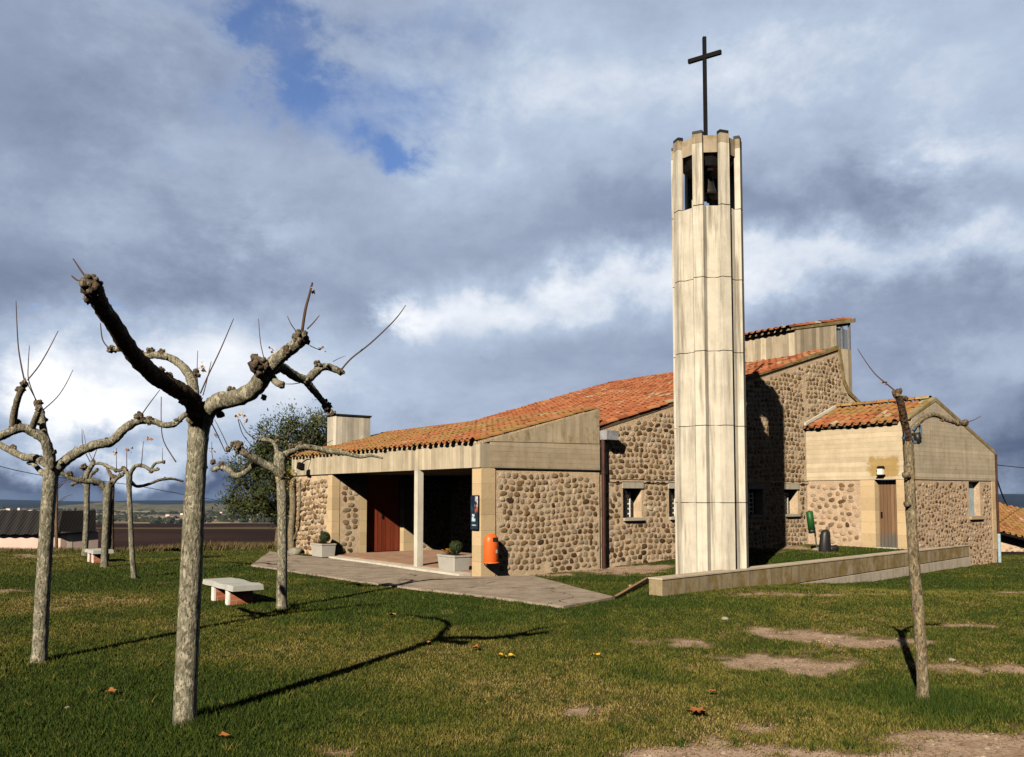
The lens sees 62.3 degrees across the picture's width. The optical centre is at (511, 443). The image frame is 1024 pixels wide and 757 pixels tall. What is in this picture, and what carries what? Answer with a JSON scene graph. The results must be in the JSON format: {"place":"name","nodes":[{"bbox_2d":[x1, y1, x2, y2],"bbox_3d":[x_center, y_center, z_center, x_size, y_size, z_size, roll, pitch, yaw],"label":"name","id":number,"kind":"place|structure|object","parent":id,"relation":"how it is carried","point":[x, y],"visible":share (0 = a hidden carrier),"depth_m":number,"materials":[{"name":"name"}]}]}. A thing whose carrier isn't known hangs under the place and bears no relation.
{"place":"outdoors","nodes":[
{"label":"outdoors","id":0,"kind":"place"},
{"bbox_2d":[0,466,237,503],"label":"overhead cable","id":1,"kind":"object","parent":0,"point":[104,481],"visible":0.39,"depth_m":49.79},
{"bbox_2d":[0,539,287,551],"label":"dry grass","id":2,"kind":"structure","parent":0,"point":[217,546],"depth_m":26.64,"materials":[{"name":"brown plant"}]},
{"bbox_2d":[251,551,612,607],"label":"path","id":3,"kind":"structure","parent":0,"point":[528,589],"depth_m":15.76,"materials":[{"name":"concrete"}]},
{"bbox_2d":[311,542,335,557],"bbox_3d":[-4.863,2.753,21.829,0.404,0.392,0.684,3,-4,-37],"label":"planter","id":4,"kind":"object","parent":3,"relation":"on","point":[324,550],"visible":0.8,"depth_m":21.61,"materials":[{"name":"concrete"}]},
{"bbox_2d":[319,531,330,542],"bbox_3d":[-4.816,2.402,21.790,0.314,0.302,0.312,0,-3,0],"label":"round shrub","id":5,"kind":"object","parent":4,"relation":"on","point":[324,536],"visible":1,"depth_m":21.72,"materials":[{"name":"green plant"}]},
{"bbox_2d":[0,544,1023,756],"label":"grass","id":6,"kind":"structure","parent":0,"point":[956,703],"depth_m":7.88,"materials":[{"name":"green plant"}]},
{"bbox_2d":[0,508,1023,756],"bbox_3d":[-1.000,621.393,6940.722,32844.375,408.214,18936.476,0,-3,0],"label":"ground","id":7,"kind":"structure","parent":0,"point":[170,534],"depth_m":8.62,"materials":[{"name":"brown soil"}]},
{"bbox_2d":[0,510,97,548],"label":"farm shed","id":8,"kind":"structure","parent":7,"relation":"on","point":[19,529],"depth_m":50.84,"materials":[{"name":"grey metal"}]},
{"bbox_2d":[40,447,74,548],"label":"young tree","id":9,"kind":"object","parent":7,"relation":"on","point":[56,527],"visible":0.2,"depth_m":43.77,"materials":[{"name":"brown plant"}]},
{"bbox_2d":[70,468,98,555],"bbox_3d":[-11.843,1.877,23.194,0.846,2.457,0.484,-1,-3,8],"label":"plane tree","id":10,"kind":"object","parent":7,"relation":"on","point":[85,540],"visible":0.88,"depth_m":22.98,"materials":[{"name":"grey plant"}]},
{"bbox_2d":[60,437,123,567],"bbox_3d":[-9.438,1.252,19.008,1.368,3.183,0.303,3,-4,-39],"label":"plane tree","id":11,"kind":"object","parent":7,"relation":"on","point":[107,489],"visible":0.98,"depth_m":19.12,"materials":[{"name":"grey plant"}]},
{"bbox_2d":[0,303,187,662],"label":"plane tree","id":12,"kind":"object","parent":7,"relation":"on","point":[52,470],"visible":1,"depth_m":8.44,"materials":[{"name":"grey plant"}]},
{"bbox_2d":[84,548,113,562],"bbox_3d":[-10.144,2.765,20.789,0.493,0.365,1.050,3,-4,-37],"label":"stone bench","id":13,"kind":"object","parent":7,"relation":"on","point":[93,555],"visible":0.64,"depth_m":20.48,"materials":[{"name":"white stone"}]},
{"bbox_2d":[105,687,117,691],"bbox_3d":[-3.306,2.026,6.960,0.117,0.029,0.115,0,-3,0],"label":"fallen leaf","id":14,"kind":"object","parent":7,"relation":"on","point":[111,689],"visible":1,"depth_m":6.99,"materials":[{"name":"orange plant"}]},
{"bbox_2d":[106,463,124,553],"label":"plane tree","id":15,"kind":"object","parent":7,"relation":"on","point":[111,537],"visible":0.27,"depth_m":23.72,"materials":[{"name":"brown plant"}]},
{"bbox_2d":[83,431,183,578],"bbox_3d":[-7.663,1.212,16.915,2.012,3.003,1.453,0,-3,0],"label":"plane tree","id":16,"kind":"object","parent":7,"relation":"on","point":[130,483],"visible":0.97,"depth_m":16.59,"materials":[{"name":"grey plant"}]},
{"bbox_2d":[216,731,228,736],"bbox_3d":[-1.934,1.942,5.653,0.090,0.025,0.091,0,-3,0],"label":"fallen leaf","id":17,"kind":"object","parent":7,"relation":"on","point":[223,733],"visible":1,"depth_m":5.67,"materials":[{"name":"orange plant"}]},
{"bbox_2d":[202,577,263,605],"bbox_3d":[-4.303,2.289,13.009,0.493,0.365,1.420,3,-4,-37],"label":"stone bench","id":18,"kind":"object","parent":7,"relation":"on","point":[231,591],"visible":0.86,"depth_m":12.69,"materials":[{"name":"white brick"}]},
{"bbox_2d":[71,258,405,726],"bbox_3d":[-2.332,0.460,5.818,2.660,3.216,2.039,-1,-3,11],"label":"plane tree","id":19,"kind":"object","parent":7,"relation":"on","point":[201,415],"visible":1,"depth_m":6.10,"materials":[{"name":"grey plant"}]},
{"bbox_2d":[212,398,332,542],"bbox_3d":[-8.064,1.087,30.444,4.724,5.506,3.911,3,-4,-36],"label":"evergreen tree","id":20,"kind":"object","parent":7,"relation":"on","point":[267,504],"visible":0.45,"depth_m":29.94,"materials":[{"name":"green plant"}]},
{"bbox_2d":[270,459,301,549],"bbox_3d":[-6.366,1.784,24.104,1.217,2.733,0.994,0,-3,0],"label":"plane tree","id":21,"kind":"object","parent":7,"relation":"on","point":[292,534],"visible":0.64,"depth_m":23.95,"materials":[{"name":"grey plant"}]},
{"bbox_2d":[207,414,382,609],"bbox_3d":[-3.243,0.995,12.314,2.666,2.894,0.942,0,-3,-7],"label":"plane tree","id":22,"kind":"object","parent":7,"relation":"on","point":[277,468],"visible":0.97,"depth_m":12.23,"materials":[{"name":"grey plant"}]},
{"bbox_2d":[287,548,302,553],"bbox_3d":[-6.009,2.994,23.459,0.348,0.246,0.338,3,-5,-44],"label":"stone","id":23,"kind":"object","parent":7,"relation":"on","point":[294,550],"visible":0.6,"depth_m":23.36,"materials":[{"name":"stone"}]},
{"bbox_2d":[437,553,470,571],"bbox_3d":[-1.210,2.496,17.616,0.404,0.392,0.684,3,-4,-37],"label":"planter","id":24,"kind":"object","parent":7,"relation":"on","point":[454,562],"visible":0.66,"depth_m":17.41,"materials":[{"name":"concrete"}]},
{"bbox_2d":[449,540,462,553],"bbox_3d":[-1.162,2.150,17.573,0.304,0.305,0.314,0,-3,0],"label":"round shrub","id":25,"kind":"object","parent":24,"relation":"on","point":[455,547],"visible":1,"depth_m":17.50,"materials":[{"name":"green plant"}]},
{"bbox_2d":[0,506,1023,522],"bbox_3d":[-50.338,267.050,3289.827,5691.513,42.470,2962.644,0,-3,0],"label":"copses","id":26,"kind":"object","parent":7,"relation":"on","point":[209,516],"visible":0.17,"depth_m":2316.25,"materials":[{"name":"green plant"}]},
{"bbox_2d":[290,317,860,575],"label":"church","id":27,"kind":"structure","parent":7,"relation":"on","point":[582,479],"depth_m":20.94,"materials":[{"name":"stone"}]},
{"bbox_2d":[296,459,310,470],"bbox_3d":[-5.684,0.568,23.173,0.361,0.336,0.220,3,-4,-37],"label":"floodlight","id":28,"kind":"object","parent":27,"relation":"attached to","point":[300,466],"visible":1,"depth_m":23.06,"materials":[{"name":"black metal"}]},
{"bbox_2d":[366,475,399,551],"bbox_3d":[-3.585,1.906,23.315,1.130,2.082,0.095,3,-4,-37],"label":"door","id":29,"kind":"structure","parent":27,"relation":"in","point":[383,491],"depth_m":23.33,"materials":[{"name":"red wood"}]},
{"bbox_2d":[470,495,478,529],"bbox_3d":[-0.741,1.372,16.897,0.034,0.690,0.270,3,-4,-37],"label":"poster","id":30,"kind":"object","parent":27,"relation":"attached to","point":[474,512],"visible":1,"depth_m":16.89,"materials":[{"name":"paper"}]},
{"bbox_2d":[483,533,498,563],"bbox_3d":[-0.412,2.059,16.691,0.326,0.585,0.326,3,-4,-37],"label":"litter bin","id":31,"kind":"object","parent":27,"relation":"attached to","point":[490,548],"visible":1,"depth_m":16.57,"materials":[{"name":"orange plastic"}]},
{"bbox_2d":[622,481,644,520],"bbox_3d":[2.690,1.317,19.480,0.670,0.890,0.370,3,-4,-37],"label":"window","id":32,"kind":"structure","parent":27,"relation":"in","point":[628,496],"depth_m":19.55,"materials":[{"name":"beige glass"}]},
{"bbox_2d":[668,482,677,519],"bbox_3d":[3.903,1.371,20.394,0.670,0.890,0.370,3,-4,-37],"label":"window","id":33,"kind":"structure","parent":27,"relation":"in","point":[672,502],"depth_m":20.47,"materials":[{"name":"beige glass"}]},
{"bbox_2d":[748,483,765,517],"bbox_3d":[6.304,1.480,22.202,0.670,0.890,0.370,3,-4,-37],"label":"window","id":34,"kind":"structure","parent":27,"relation":"in","point":[751,486],"depth_m":22.27,"materials":[{"name":"beige glass"}]},
{"bbox_2d":[784,484,800,516],"bbox_3d":[7.525,1.535,23.127,0.670,0.890,0.370,3,-4,-37],"label":"window","id":35,"kind":"structure","parent":27,"relation":"in","point":[786,486],"depth_m":23.18,"materials":[{"name":"beige glass"}]},
{"bbox_2d":[611,577,648,599],"bbox_3d":[2.016,2.502,14.426,0.110,0.230,2.535,-1,-4,21],"label":"edging board","id":36,"kind":"object","parent":7,"relation":"on","point":[637,585],"visible":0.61,"depth_m":14.41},
{"bbox_2d":[687,706,706,712],"bbox_3d":[1.372,1.977,6.307,0.152,0.040,0.157,2,-4,-28],"label":"fallen leaf","id":37,"kind":"object","parent":7,"relation":"on","point":[695,709],"visible":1,"depth_m":6.32,"materials":[{"name":"orange plant"}]},
{"bbox_2d":[671,36,748,573],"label":"bell tower","id":38,"kind":"structure","parent":7,"relation":"on","point":[710,464],"depth_m":15.76,"materials":[{"name":"concrete"}]},
{"bbox_2d":[704,166,717,202],"bbox_3d":[3.770,-5.042,16.431,0.500,0.750,0.596,3,-4,-38],"label":"bell","id":39,"kind":"object","parent":38,"relation":"hanging from","point":[710,193],"visible":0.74,"depth_m":16.30,"materials":[{"name":"brown metal"}]},
{"bbox_2d":[573,566,1023,756],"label":"pebbles","id":40,"kind":"object","parent":7,"relation":"on","point":[925,755],"visible":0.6,"depth_m":5.72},
{"bbox_2d":[648,545,971,595],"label":"wall","id":41,"kind":"structure","parent":7,"relation":"on","point":[869,567],"depth_m":17.39,"materials":[{"name":"concrete"}]},
{"bbox_2d":[806,510,818,550],"bbox_3d":[7.545,2.179,21.139,0.402,1.037,0.234,0,-3,0],"label":"green litter bin","id":42,"kind":"object","parent":7,"relation":"on","point":[810,521],"visible":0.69,"depth_m":21.08,"materials":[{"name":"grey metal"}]},
{"bbox_2d":[818,529,838,551],"bbox_3d":[7.657,2.352,20.532,0.493,0.555,0.281,1,-4,-17],"label":"black bin","id":43,"kind":"object","parent":7,"relation":"on","point":[825,542],"visible":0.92,"depth_m":20.42,"materials":[{"name":"plastic"}]},
{"bbox_2d":[803,395,1000,564],"bbox_3d":[10.900,1.398,23.853,5.159,5.160,3.225,3,-4,-37],"label":"annex","id":44,"kind":"object","parent":7,"relation":"on","point":[854,446],"visible":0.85,"depth_m":22.50,"materials":[{"name":"stone"}]},
{"bbox_2d":[876,466,884,475],"bbox_3d":[9.447,0.694,21.710,0.115,0.250,0.200,3,-4,-37],"label":"wall lamp","id":45,"kind":"object","parent":44,"relation":"attached to","point":[880,470],"visible":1,"depth_m":21.67,"materials":[{"name":"white glass"}]},
{"bbox_2d":[878,480,897,547],"bbox_3d":[9.706,1.791,21.755,0.080,1.725,0.570,3,-4,-37],"label":"door","id":46,"kind":"structure","parent":44,"relation":"in","point":[887,488],"depth_m":21.78,"materials":[{"name":"brown wood"}]},
{"bbox_2d":[969,482,983,519],"bbox_3d":[12.720,1.563,23.394,0.730,1.035,0.270,3,-4,-37],"label":"window","id":47,"kind":"structure","parent":44,"relation":"in","point":[972,516],"depth_m":23.54,"materials":[{"name":"glass"}]},
{"bbox_2d":[998,465,1023,505],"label":"service cable","id":48,"kind":"object","parent":44,"relation":"attached to","point":[999,485],"visible":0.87,"depth_m":27.05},
{"bbox_2d":[858,350,980,700],"bbox_3d":[3.459,0.695,6.994,1.475,2.889,0.193,2,-4,-30],"label":"sapling","id":49,"kind":"object","parent":7,"relation":"on","point":[910,437],"visible":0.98,"depth_m":6.86,"materials":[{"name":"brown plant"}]},
{"bbox_2d":[996,502,1023,551],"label":"neighbour house","id":50,"kind":"structure","parent":7,"relation":"on","point":[1011,521],"depth_m":32.99,"materials":[{"name":"tile"}]},
{"bbox_2d":[0,494,1023,508],"bbox_3d":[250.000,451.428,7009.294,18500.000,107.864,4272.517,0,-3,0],"label":"distant hills","id":51,"kind":"structure","parent":0,"point":[1015,500],"depth_m":6318.72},
{"bbox_2d":[0,0,1023,500],"label":"sky","id":52,"kind":"structure","parent":0,"point":[498,172],"materials":[{"name":"grey"}]}
]}

